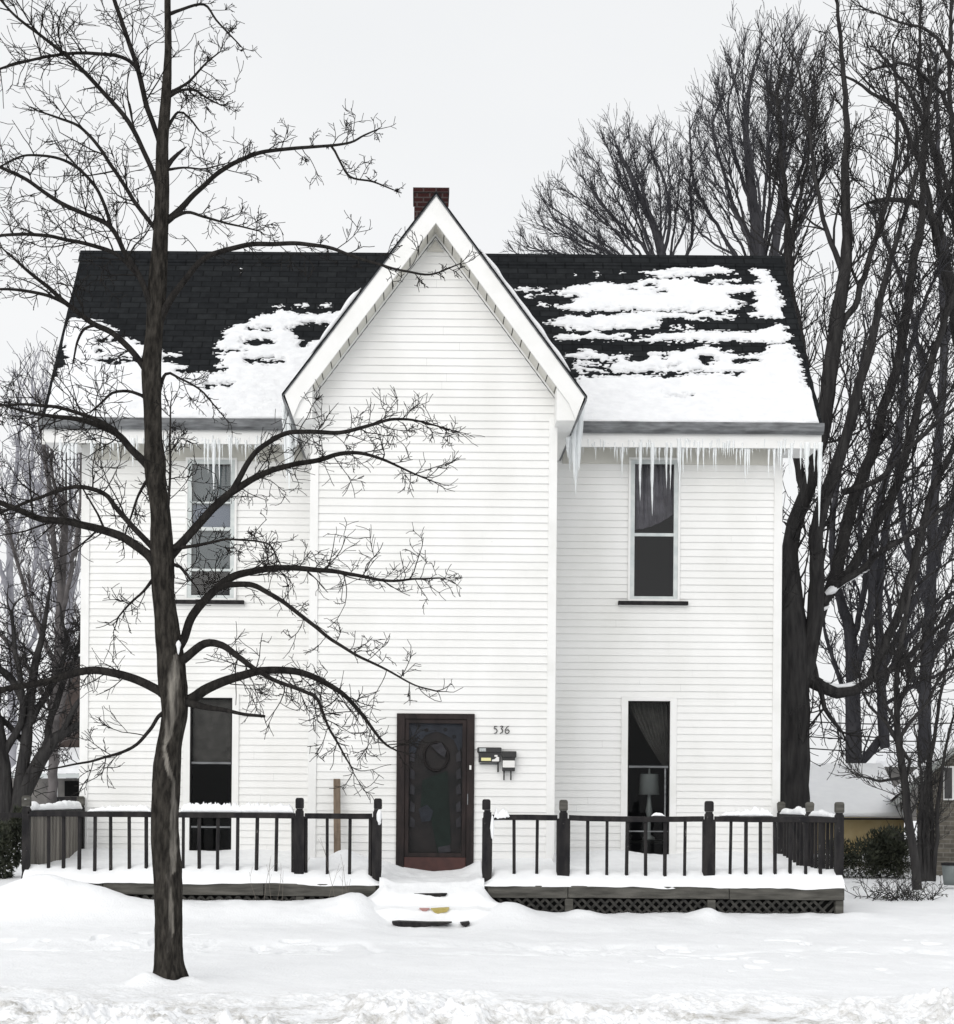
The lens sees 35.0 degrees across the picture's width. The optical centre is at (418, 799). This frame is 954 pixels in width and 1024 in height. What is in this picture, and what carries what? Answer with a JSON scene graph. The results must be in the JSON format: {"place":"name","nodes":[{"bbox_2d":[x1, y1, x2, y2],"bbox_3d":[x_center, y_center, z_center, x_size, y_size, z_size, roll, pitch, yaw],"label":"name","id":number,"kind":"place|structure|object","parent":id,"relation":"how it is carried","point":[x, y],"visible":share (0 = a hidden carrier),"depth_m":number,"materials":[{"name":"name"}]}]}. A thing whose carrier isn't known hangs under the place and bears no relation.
{"place":"outdoors","nodes":[
{"label":"outdoors","id":0,"kind":"place"},
{"bbox_2d":[46,268,339,417],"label":"roof snow","id":1,"kind":"structure","parent":0,"point":[255,389],"depth_m":22.16,"materials":[{"name":"snow"}]},
{"bbox_2d":[0,821,953,1023],"bbox_3d":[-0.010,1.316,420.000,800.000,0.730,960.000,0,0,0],"label":"ground","id":2,"kind":"structure","parent":0,"point":[74,952],"depth_m":13.88,"materials":[{"name":"snow"}]},
{"bbox_2d":[0,813,21,817],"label":"fence","id":3,"kind":"object","parent":2,"relation":"on","point":[10,815],"visible":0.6,"depth_m":20.00,"materials":[{"name":"paint"}]},
{"bbox_2d":[0,804,22,878],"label":"evergreen hedge","id":4,"kind":"object","parent":2,"relation":"on","point":[10,839],"visible":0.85,"depth_m":23.75,"materials":[{"name":"plant"}]},
{"bbox_2d":[0,549,80,833],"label":"bare tree","id":5,"kind":"object","parent":2,"relation":"on","point":[10,795],"visible":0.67,"depth_m":25.95,"materials":[{"name":"plant"}]},
{"bbox_2d":[0,330,80,773],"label":"bare tree","id":6,"kind":"object","parent":2,"relation":"on","point":[7,578],"visible":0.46,"depth_m":47.59,"materials":[{"name":"grey plant"}]},
{"bbox_2d":[0,381,80,773],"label":"bare tree","id":7,"kind":"object","parent":2,"relation":"on","point":[72,589],"visible":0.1,"depth_m":50.03,"materials":[{"name":"grey plant"}]},
{"bbox_2d":[0,341,81,803],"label":"bare tree","id":8,"kind":"object","parent":2,"relation":"on","point":[63,588],"visible":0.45,"depth_m":32.78,"materials":[{"name":"grey plant"}]},
{"bbox_2d":[11,659,79,803],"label":"neighbour house","id":9,"kind":"structure","parent":2,"relation":"on","point":[68,787],"depth_m":39.00,"materials":[{"name":"paint"}]},
{"bbox_2d":[65,781,78,795],"bbox_3d":[-8.905,-0.268,38.970,0.455,0.399,0.040,0,0,0],"label":"window","id":10,"kind":"structure","parent":9,"relation":"in","point":[71,787],"depth_m":38.95,"materials":[{"name":"black"}]},
{"bbox_2d":[0,0,484,979],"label":"bare tree","id":11,"kind":"object","parent":2,"relation":"on","point":[170,686],"visible":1,"depth_m":12.25,"materials":[{"name":"black plant"}]},
{"bbox_2d":[249,858,282,900],"bbox_3d":[-1.879,0.986,18.665,0.418,0.584,0.084,0,0,5],"label":"dead weed","id":12,"kind":"object","parent":2,"relation":"on","point":[269,882],"visible":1,"depth_m":18.65,"materials":[{"name":"grey"}]},
{"bbox_2d":[319,841,350,896],"bbox_3d":[-1.044,0.865,18.642,0.410,0.761,0.059,0,0,3],"label":"dead weed","id":13,"kind":"object","parent":2,"relation":"on","point":[335,876],"visible":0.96,"depth_m":18.65,"materials":[{"name":"grey"}]},
{"bbox_2d":[39,187,824,870],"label":"white house","id":14,"kind":"structure","parent":2,"relation":"on","point":[561,631],"depth_m":21.98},
{"bbox_2d":[59,439,61,471],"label":"icicle","id":15,"kind":"object","parent":14,"relation":"hanging from","point":[60,446],"visible":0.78,"depth_m":21.62,"materials":[{"name":"white"}]},
{"bbox_2d":[63,443,66,493],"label":"icicle","id":16,"kind":"object","parent":14,"relation":"hanging from","point":[64,456],"visible":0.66,"depth_m":21.62,"materials":[{"name":"white"}]},
{"bbox_2d":[67,439,69,501],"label":"icicle","id":17,"kind":"object","parent":14,"relation":"hanging from","point":[68,454],"visible":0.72,"depth_m":21.62,"materials":[{"name":"white"}]},
{"bbox_2d":[71,443,73,484],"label":"icicle","id":18,"kind":"object","parent":14,"relation":"hanging from","point":[72,450],"visible":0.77,"depth_m":21.63,"materials":[{"name":"white"}]},
{"bbox_2d":[74,439,77,464],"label":"icicle","id":19,"kind":"object","parent":14,"relation":"hanging from","point":[76,446],"visible":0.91,"depth_m":21.62,"materials":[{"name":"white"}]},
{"bbox_2d":[90,438,92,465],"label":"icicle","id":20,"kind":"object","parent":14,"relation":"hanging from","point":[91,451],"visible":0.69,"depth_m":21.61,"materials":[{"name":"white"}]},
{"bbox_2d":[131,438,134,463],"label":"icicle","id":21,"kind":"object","parent":14,"relation":"hanging from","point":[133,441],"visible":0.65,"depth_m":21.59,"materials":[{"name":"white"}]},
{"bbox_2d":[203,439,205,466],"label":"icicle","id":22,"kind":"object","parent":14,"relation":"hanging from","point":[204,450],"visible":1,"depth_m":21.61,"materials":[{"name":"white"}]},
{"bbox_2d":[207,439,209,468],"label":"icicle","id":23,"kind":"object","parent":14,"relation":"hanging from","point":[208,446],"visible":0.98,"depth_m":21.62,"materials":[{"name":"white"}]},
{"bbox_2d":[211,442,216,492],"bbox_3d":[-2.933,-4.744,21.623,0.076,0.714,0.076,0,0,-23],"label":"icicle","id":24,"kind":"object","parent":14,"relation":"hanging from","point":[214,444],"visible":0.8,"depth_m":21.61,"materials":[{"name":"white"}]},
{"bbox_2d":[158,693,273,850],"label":"window","id":25,"kind":"structure","parent":14,"relation":"in","point":[210,758],"depth_m":22.10,"materials":[{"name":"paint"}]},
{"bbox_2d":[218,443,220,484],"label":"icicle","id":26,"kind":"object","parent":14,"relation":"hanging from","point":[219,447],"visible":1,"depth_m":21.61,"materials":[{"name":"white"}]},
{"bbox_2d":[175,457,266,605],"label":"window","id":27,"kind":"structure","parent":14,"relation":"in","point":[227,513],"depth_m":22.06,"materials":[{"name":"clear glass"}]},
{"bbox_2d":[228,437,230,462],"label":"icicle","id":28,"kind":"object","parent":14,"relation":"hanging from","point":[229,441],"visible":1,"depth_m":21.60,"materials":[{"name":"white"}]},
{"bbox_2d":[230,435,232,467],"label":"icicle","id":29,"kind":"object","parent":14,"relation":"hanging from","point":[231,436],"visible":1,"depth_m":21.61,"materials":[{"name":"white"}]},
{"bbox_2d":[281,402,285,431],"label":"icicle","id":30,"kind":"object","parent":14,"relation":"hanging from","point":[283,410],"visible":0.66,"depth_m":20.28,"materials":[{"name":"white"}]},
{"bbox_2d":[284,411,287,459],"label":"icicle","id":31,"kind":"object","parent":14,"relation":"hanging from","point":[286,414],"visible":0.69,"depth_m":20.45,"materials":[{"name":"white"}]},
{"bbox_2d":[285,436,287,482],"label":"icicle","id":32,"kind":"object","parent":14,"relation":"hanging from","point":[286,458],"visible":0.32,"depth_m":20.61,"materials":[{"name":"white"}]},
{"bbox_2d":[285,416,292,491],"bbox_3d":[-1.740,-4.608,20.300,0.104,1.052,0.104,0,0,-22],"label":"icicle","id":33,"kind":"object","parent":14,"relation":"hanging from","point":[289,439],"visible":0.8,"depth_m":20.27,"materials":[{"name":"white"}]},
{"bbox_2d":[291,422,294,472],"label":"icicle","id":34,"kind":"object","parent":14,"relation":"hanging from","point":[292,446],"visible":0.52,"depth_m":20.44,"materials":[{"name":"white"}]},
{"bbox_2d":[311,288,360,353],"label":"gable snow","id":35,"kind":"structure","parent":14,"relation":"attached to","point":[342,310],"depth_m":19.67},
{"bbox_2d":[396,713,474,870],"bbox_3d":[0.217,-0.036,20.010,1.029,2.188,0.160,0,0,0],"label":"door","id":36,"kind":"structure","parent":14,"relation":"in","point":[435,801],"depth_m":20.03,"materials":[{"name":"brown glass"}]},
{"bbox_2d":[477,747,501,771],"bbox_3d":[0.930,-0.519,19.922,0.319,0.325,0.120,0,0,0],"label":"mailbox","id":37,"kind":"object","parent":14,"relation":"attached to","point":[488,754],"visible":1,"depth_m":19.88,"materials":[{"name":"black"}]},
{"bbox_2d":[494,726,509,733],"bbox_3d":[1.097,-0.917,19.974,0.209,0.109,0.014,0,0,0],"label":"house number","id":38,"kind":"object","parent":14,"relation":"attached to","point":[502,729],"visible":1,"depth_m":19.97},
{"bbox_2d":[502,751,515,779],"bbox_3d":[1.190,-0.440,19.926,0.191,0.381,0.112,0,0,0],"label":"mailbox","id":39,"kind":"object","parent":14,"relation":"attached to","point":[508,760],"visible":1,"depth_m":19.88,"materials":[{"name":"black metal"}]},
{"bbox_2d":[479,248,569,370],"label":"gable snow","id":40,"kind":"structure","parent":14,"relation":"attached to","point":[525,308],"depth_m":19.67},
{"bbox_2d":[565,437,569,456],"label":"icicle","id":41,"kind":"object","parent":14,"relation":"hanging from","point":[567,440],"visible":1,"depth_m":20.28,"materials":[{"name":"white"}]},
{"bbox_2d":[567,430,571,469],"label":"icicle","id":42,"kind":"object","parent":14,"relation":"hanging from","point":[569,455],"visible":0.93,"depth_m":20.45,"materials":[{"name":"white"}]},
{"bbox_2d":[571,418,576,475],"bbox_3d":[2.087,-4.708,20.299,0.091,0.883,0.091,0,0,-22],"label":"icicle","id":43,"kind":"object","parent":14,"relation":"hanging from","point":[574,438],"visible":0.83,"depth_m":20.27,"materials":[{"name":"white"}]},
{"bbox_2d":[574,443,577,494],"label":"icicle","id":44,"kind":"object","parent":14,"relation":"hanging from","point":[575,475],"visible":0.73,"depth_m":20.44,"materials":[{"name":"white"}]},
{"bbox_2d":[577,410,581,468],"bbox_3d":[2.152,-4.840,20.300,0.099,0.884,0.099,0,0,-23],"label":"icicle","id":45,"kind":"object","parent":14,"relation":"hanging from","point":[579,424],"visible":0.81,"depth_m":20.28,"materials":[{"name":"white"}]},
{"bbox_2d":[582,408,584,437],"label":"icicle","id":46,"kind":"object","parent":14,"relation":"hanging from","point":[583,421],"visible":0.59,"depth_m":20.61,"materials":[{"name":"white"}]},
{"bbox_2d":[621,443,623,471],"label":"icicle","id":47,"kind":"object","parent":14,"relation":"hanging from","point":[622,451],"visible":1,"depth_m":21.63,"materials":[{"name":"white"}]},
{"bbox_2d":[588,457,691,606],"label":"window","id":48,"kind":"structure","parent":14,"relation":"in","point":[653,551],"depth_m":21.99,"materials":[{"name":"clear glass"}]},
{"bbox_2d":[638,442,642,495],"bbox_3d":[3.170,-4.685,21.623,0.065,0.831,0.065,0,0,-23],"label":"icicle","id":49,"kind":"object","parent":14,"relation":"hanging from","point":[640,453],"visible":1,"depth_m":21.61,"materials":[{"name":"white"}]},
{"bbox_2d":[585,684,696,854],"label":"window","id":50,"kind":"structure","parent":14,"relation":"in","point":[637,756],"depth_m":24.25,"materials":[{"name":"paint"}]},
{"bbox_2d":[629,839,662,842],"bbox_3d":[3.360,0.818,22.475,0.900,0.416,0.650,0,0,0],"label":"side table","id":51,"kind":"object","parent":14,"relation":"in","point":[642,841],"visible":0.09,"depth_m":22.15,"materials":[{"name":"black"}]},
{"bbox_2d":[639,768,659,839],"bbox_3d":[3.416,0.077,22.400,0.310,1.063,0.310,0,0,0],"label":"table lamp","id":52,"kind":"object","parent":51,"relation":"on","point":[649,785],"visible":0.94,"depth_m":22.31,"materials":[{"name":"grey"}]},
{"bbox_2d":[630,702,667,765],"bbox_3d":[3.394,-0.947,22.200,0.603,0.958,0.060,0,0,0],"label":"curtain","id":53,"kind":"object","parent":14,"relation":"hanging from","point":[651,719],"visible":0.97,"depth_m":22.20,"materials":[{"name":"fabric"}]},
{"bbox_2d":[650,442,654,509],"bbox_3d":[3.343,-4.580,21.624,0.066,1.042,0.066,0,0,22],"label":"icicle","id":54,"kind":"object","parent":14,"relation":"hanging from","point":[652,452],"visible":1,"depth_m":21.61,"materials":[{"name":"white"}]},
{"bbox_2d":[635,465,673,529],"bbox_3d":[3.442,-4.432,22.200,0.633,0.954,0.080,0,0,0],"label":"curtain","id":55,"kind":"object","parent":14,"relation":"hanging from","point":[646,515],"visible":0.88,"depth_m":22.20,"materials":[{"name":"fabric"}]},
{"bbox_2d":[665,446,667,487],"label":"icicle","id":56,"kind":"object","parent":14,"relation":"hanging from","point":[666,458],"visible":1,"depth_m":21.62,"materials":[{"name":"white"}]},
{"bbox_2d":[670,442,671,486],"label":"icicle","id":57,"kind":"object","parent":14,"relation":"hanging from","point":[670,460],"visible":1,"depth_m":21.61,"materials":[{"name":"white"}]},
{"bbox_2d":[677,438,680,470],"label":"icicle","id":58,"kind":"object","parent":14,"relation":"hanging from","point":[678,448],"visible":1,"depth_m":21.60,"materials":[{"name":"white"}]},
{"bbox_2d":[678,450,681,495],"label":"icicle","id":59,"kind":"object","parent":14,"relation":"hanging from","point":[679,475],"visible":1,"depth_m":21.64,"materials":[{"name":"white"}]},
{"bbox_2d":[679,442,681,475],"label":"icicle","id":60,"kind":"object","parent":14,"relation":"hanging from","point":[680,457],"visible":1,"depth_m":21.61,"materials":[{"name":"white"}]},
{"bbox_2d":[682,448,684,470],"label":"icicle","id":61,"kind":"object","parent":14,"relation":"hanging from","point":[683,458],"visible":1,"depth_m":21.64,"materials":[{"name":"white"}]},
{"bbox_2d":[696,441,699,471],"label":"icicle","id":62,"kind":"object","parent":14,"relation":"hanging from","point":[698,448],"visible":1,"depth_m":21.61,"materials":[{"name":"white"}]},
{"bbox_2d":[744,448,746,477],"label":"icicle","id":63,"kind":"object","parent":14,"relation":"hanging from","point":[745,461],"visible":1,"depth_m":21.64,"materials":[{"name":"white"}]},
{"bbox_2d":[746,448,748,473],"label":"icicle","id":64,"kind":"object","parent":14,"relation":"hanging from","point":[747,453],"visible":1,"depth_m":21.64,"materials":[{"name":"white"}]},
{"bbox_2d":[773,448,775,475],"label":"icicle","id":65,"kind":"object","parent":14,"relation":"hanging from","point":[774,451],"visible":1,"depth_m":21.63,"materials":[{"name":"white"}]},
{"bbox_2d":[779,441,782,469],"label":"icicle","id":66,"kind":"object","parent":14,"relation":"hanging from","point":[781,445],"visible":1,"depth_m":21.61,"materials":[{"name":"white"}]},
{"bbox_2d":[788,449,789,473],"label":"icicle","id":67,"kind":"object","parent":14,"relation":"hanging from","point":[789,459],"visible":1,"depth_m":21.64,"materials":[{"name":"white"}]},
{"bbox_2d":[790,443,793,471],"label":"icicle","id":68,"kind":"object","parent":14,"relation":"hanging from","point":[791,449],"visible":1,"depth_m":21.60,"materials":[{"name":"white"}]},
{"bbox_2d":[799,442,801,466],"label":"icicle","id":69,"kind":"object","parent":14,"relation":"hanging from","point":[800,452],"visible":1,"depth_m":21.61,"materials":[{"name":"white"}]},
{"bbox_2d":[804,442,809,480],"bbox_3d":[5.554,-4.807,21.622,0.086,0.589,0.085,0,0,23],"label":"icicle","id":70,"kind":"object","parent":14,"relation":"hanging from","point":[806,452],"visible":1,"depth_m":21.59,"materials":[{"name":"white"}]},
{"bbox_2d":[813,442,815,469],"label":"icicle","id":71,"kind":"object","parent":14,"relation":"hanging from","point":[814,447],"visible":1,"depth_m":21.61,"materials":[{"name":"white"}]},
{"bbox_2d":[817,442,822,519],"bbox_3d":[5.738,-4.501,21.623,0.085,1.199,0.085,0,0,23],"label":"icicle","id":72,"kind":"object","parent":14,"relation":"hanging from","point":[819,457],"visible":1,"depth_m":21.60,"materials":[{"name":"white"}]},
{"bbox_2d":[89,883,843,927],"bbox_3d":[0.179,1.396,19.940,10.200,0.670,4.080,0,0,0],"label":"porch","id":73,"kind":"object","parent":2,"relation":"on","point":[604,900],"visible":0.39,"depth_m":18.72,"materials":[{"name":"black"}]},
{"bbox_2d":[23,848,302,884],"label":"deck snow","id":74,"kind":"structure","parent":73,"relation":"on","point":[205,874],"depth_m":18.87,"materials":[{"name":"snow"}]},
{"bbox_2d":[21,796,381,889],"bbox_3d":[-2.709,0.701,20.396,4.493,1.455,3.153,0,0,0],"label":"railing","id":75,"kind":"object","parent":73,"relation":"on","point":[48,836],"visible":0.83,"depth_m":18.85,"materials":[{"name":"paint"}]},
{"bbox_2d":[30,800,81,810],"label":"rail snow","id":76,"kind":"structure","parent":75,"relation":"on","point":[62,805],"depth_m":20.34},
{"bbox_2d":[89,804,150,811],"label":"rail snow","id":77,"kind":"structure","parent":75,"relation":"on","point":[130,808],"depth_m":18.83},
{"bbox_2d":[180,802,293,812],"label":"rail snow","id":78,"kind":"structure","parent":75,"relation":"on","point":[234,807],"depth_m":18.83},
{"bbox_2d":[376,809,381,824],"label":"snow","id":79,"kind":"structure","parent":75,"relation":"attached to","point":[379,815],"depth_m":18.79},
{"bbox_2d":[303,849,378,885],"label":"deck snow","id":80,"kind":"structure","parent":73,"relation":"on","point":[316,874],"depth_m":18.91,"materials":[{"name":"snow"}]},
{"bbox_2d":[333,779,340,852],"bbox_3d":[-1.069,0.348,19.800,0.094,1.230,0.252,0,0,-8],"label":"plank","id":81,"kind":"object","parent":80,"relation":"on","point":[337,822],"visible":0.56,"depth_m":19.81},
{"bbox_2d":[368,860,499,930],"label":"step snow","id":82,"kind":"structure","parent":73,"relation":"on","point":[467,897],"depth_m":18.50,"materials":[{"name":"snow"}]},
{"bbox_2d":[484,858,559,886],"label":"deck snow","id":83,"kind":"structure","parent":73,"relation":"on","point":[526,875],"depth_m":18.86,"materials":[{"name":"snow"}]},
{"bbox_2d":[482,799,843,900],"bbox_3d":[3.046,0.746,20.385,4.512,1.455,3.130,0,0,0],"label":"railing","id":84,"kind":"object","parent":73,"relation":"on","point":[792,832],"visible":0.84,"depth_m":18.85,"materials":[{"name":"paint"}]},
{"bbox_2d":[490,815,493,839],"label":"snow","id":85,"kind":"structure","parent":84,"relation":"attached to","point":[492,826],"depth_m":18.80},
{"bbox_2d":[494,808,509,820],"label":"rail snow","id":86,"kind":"structure","parent":84,"relation":"on","point":[502,813],"depth_m":18.82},
{"bbox_2d":[719,806,772,816],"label":"rail snow","id":87,"kind":"structure","parent":84,"relation":"on","point":[756,812],"depth_m":18.83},
{"bbox_2d":[780,806,805,814],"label":"rail snow","id":88,"kind":"structure","parent":84,"relation":"on","point":[798,810],"depth_m":20.90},
{"bbox_2d":[809,809,834,816],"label":"rail snow","id":89,"kind":"structure","parent":84,"relation":"on","point":[821,813],"depth_m":19.57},
{"bbox_2d":[554,850,844,889],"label":"deck snow","id":90,"kind":"structure","parent":73,"relation":"on","point":[811,879],"depth_m":18.88,"materials":[{"name":"snow"}]},
{"bbox_2d":[500,100,726,254],"bbox_3d":[4.623,-7.977,36.018,5.407,18.641,4.500,0,0,0],"label":"bare tree","id":91,"kind":"object","parent":2,"relation":"on","point":[637,199],"visible":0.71,"depth_m":36.02,"materials":[{"name":"grey plant"}]},
{"bbox_2d":[658,0,872,471],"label":"bare tree","id":92,"kind":"object","parent":2,"relation":"on","point":[749,156],"visible":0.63,"depth_m":34.85,"materials":[{"name":"grey plant"}]},
{"bbox_2d":[682,0,953,859],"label":"bare tree","id":93,"kind":"object","parent":2,"relation":"on","point":[800,640],"visible":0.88,"depth_m":27.38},
{"bbox_2d":[809,763,903,853],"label":"garage","id":94,"kind":"structure","parent":2,"relation":"on","point":[866,807],"depth_m":30.49,"materials":[{"name":"paint"}]},
{"bbox_2d":[817,823,916,878],"bbox_3d":[7.698,0.927,26.047,1.715,1.047,1.383,0,0,0],"label":"evergreen hedge","id":95,"kind":"object","parent":2,"relation":"on","point":[883,851],"visible":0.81,"depth_m":25.78,"materials":[{"name":"plant"}]},
{"bbox_2d":[801,214,953,859],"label":"bare tree","id":96,"kind":"object","parent":2,"relation":"on","point":[853,721],"visible":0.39,"depth_m":32.57,"materials":[{"name":"grey plant"}]},
{"bbox_2d":[808,8,953,766],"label":"bare tree","id":97,"kind":"object","parent":2,"relation":"on","point":[921,688],"visible":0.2,"depth_m":35.99,"materials":[{"name":"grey plant"}]},
{"bbox_2d":[816,0,953,682],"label":"bare tree","id":98,"kind":"object","parent":2,"relation":"on","point":[920,75],"visible":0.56,"depth_m":30.17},
{"bbox_2d":[829,514,953,889],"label":"bare tree","id":99,"kind":"object","parent":2,"relation":"on","point":[897,734],"visible":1,"depth_m":22.47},
{"bbox_2d":[845,858,947,900],"bbox_3d":[6.703,1.182,20.929,1.532,0.764,1.344,0,0,0],"label":"bush","id":100,"kind":"object","parent":2,"relation":"on","point":[897,894],"visible":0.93,"depth_m":20.95,"materials":[{"name":"plant"}]},
{"bbox_2d":[876,724,953,820],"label":"house","id":101,"kind":"structure","parent":2,"relation":"on","point":[883,760],"depth_m":44.96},
{"bbox_2d":[885,637,953,881],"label":"bare tree","id":102,"kind":"object","parent":2,"relation":"on","point":[927,844],"visible":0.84,"depth_m":23.89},
{"bbox_2d":[887,736,953,874],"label":"brick house","id":103,"kind":"structure","parent":2,"relation":"on","point":[945,853],"depth_m":26.87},
{"bbox_2d":[943,766,953,799],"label":"window","id":104,"kind":"structure","parent":103,"relation":"in","point":[949,783],"depth_m":26.79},
{"bbox_2d":[941,862,953,884],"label":"rubbish bin","id":105,"kind":"object","parent":2,"relation":"on","point":[948,872],"visible":1,"depth_m":22.91,"materials":[{"name":"paint"}]},
{"bbox_2d":[0,0,953,779],"label":"sky","id":106,"kind":"structure","parent":0,"point":[485,99],"materials":[{"name":"white"}]},
{"bbox_2d":[500,265,818,422],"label":"roof snow","id":107,"kind":"structure","parent":0,"point":[771,386],"depth_m":22.43,"materials":[{"name":"snow"}]},
{"bbox_2d":[810,748,911,752],"bbox_3d":[11.496,-1.265,38.002,5.511,0.210,0.029,0,0,0],"label":"overhead wire","id":108,"kind":"object","parent":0,"point":[844,750],"visible":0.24,"depth_m":37.99,"materials":[{"name":"black"}]},
{"bbox_2d":[811,736,945,741],"bbox_3d":[11.496,-1.559,38.002,5.511,0.228,0.029,0,0,0],"label":"overhead wire","id":109,"kind":"object","parent":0,"point":[864,739],"visible":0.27,"depth_m":37.99,"materials":[{"name":"black"}]},
{"bbox_2d":[810,721,953,724],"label":"overhead wire","id":110,"kind":"object","parent":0,"point":[866,723],"visible":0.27,"depth_m":37.99,"materials":[{"name":"black"}]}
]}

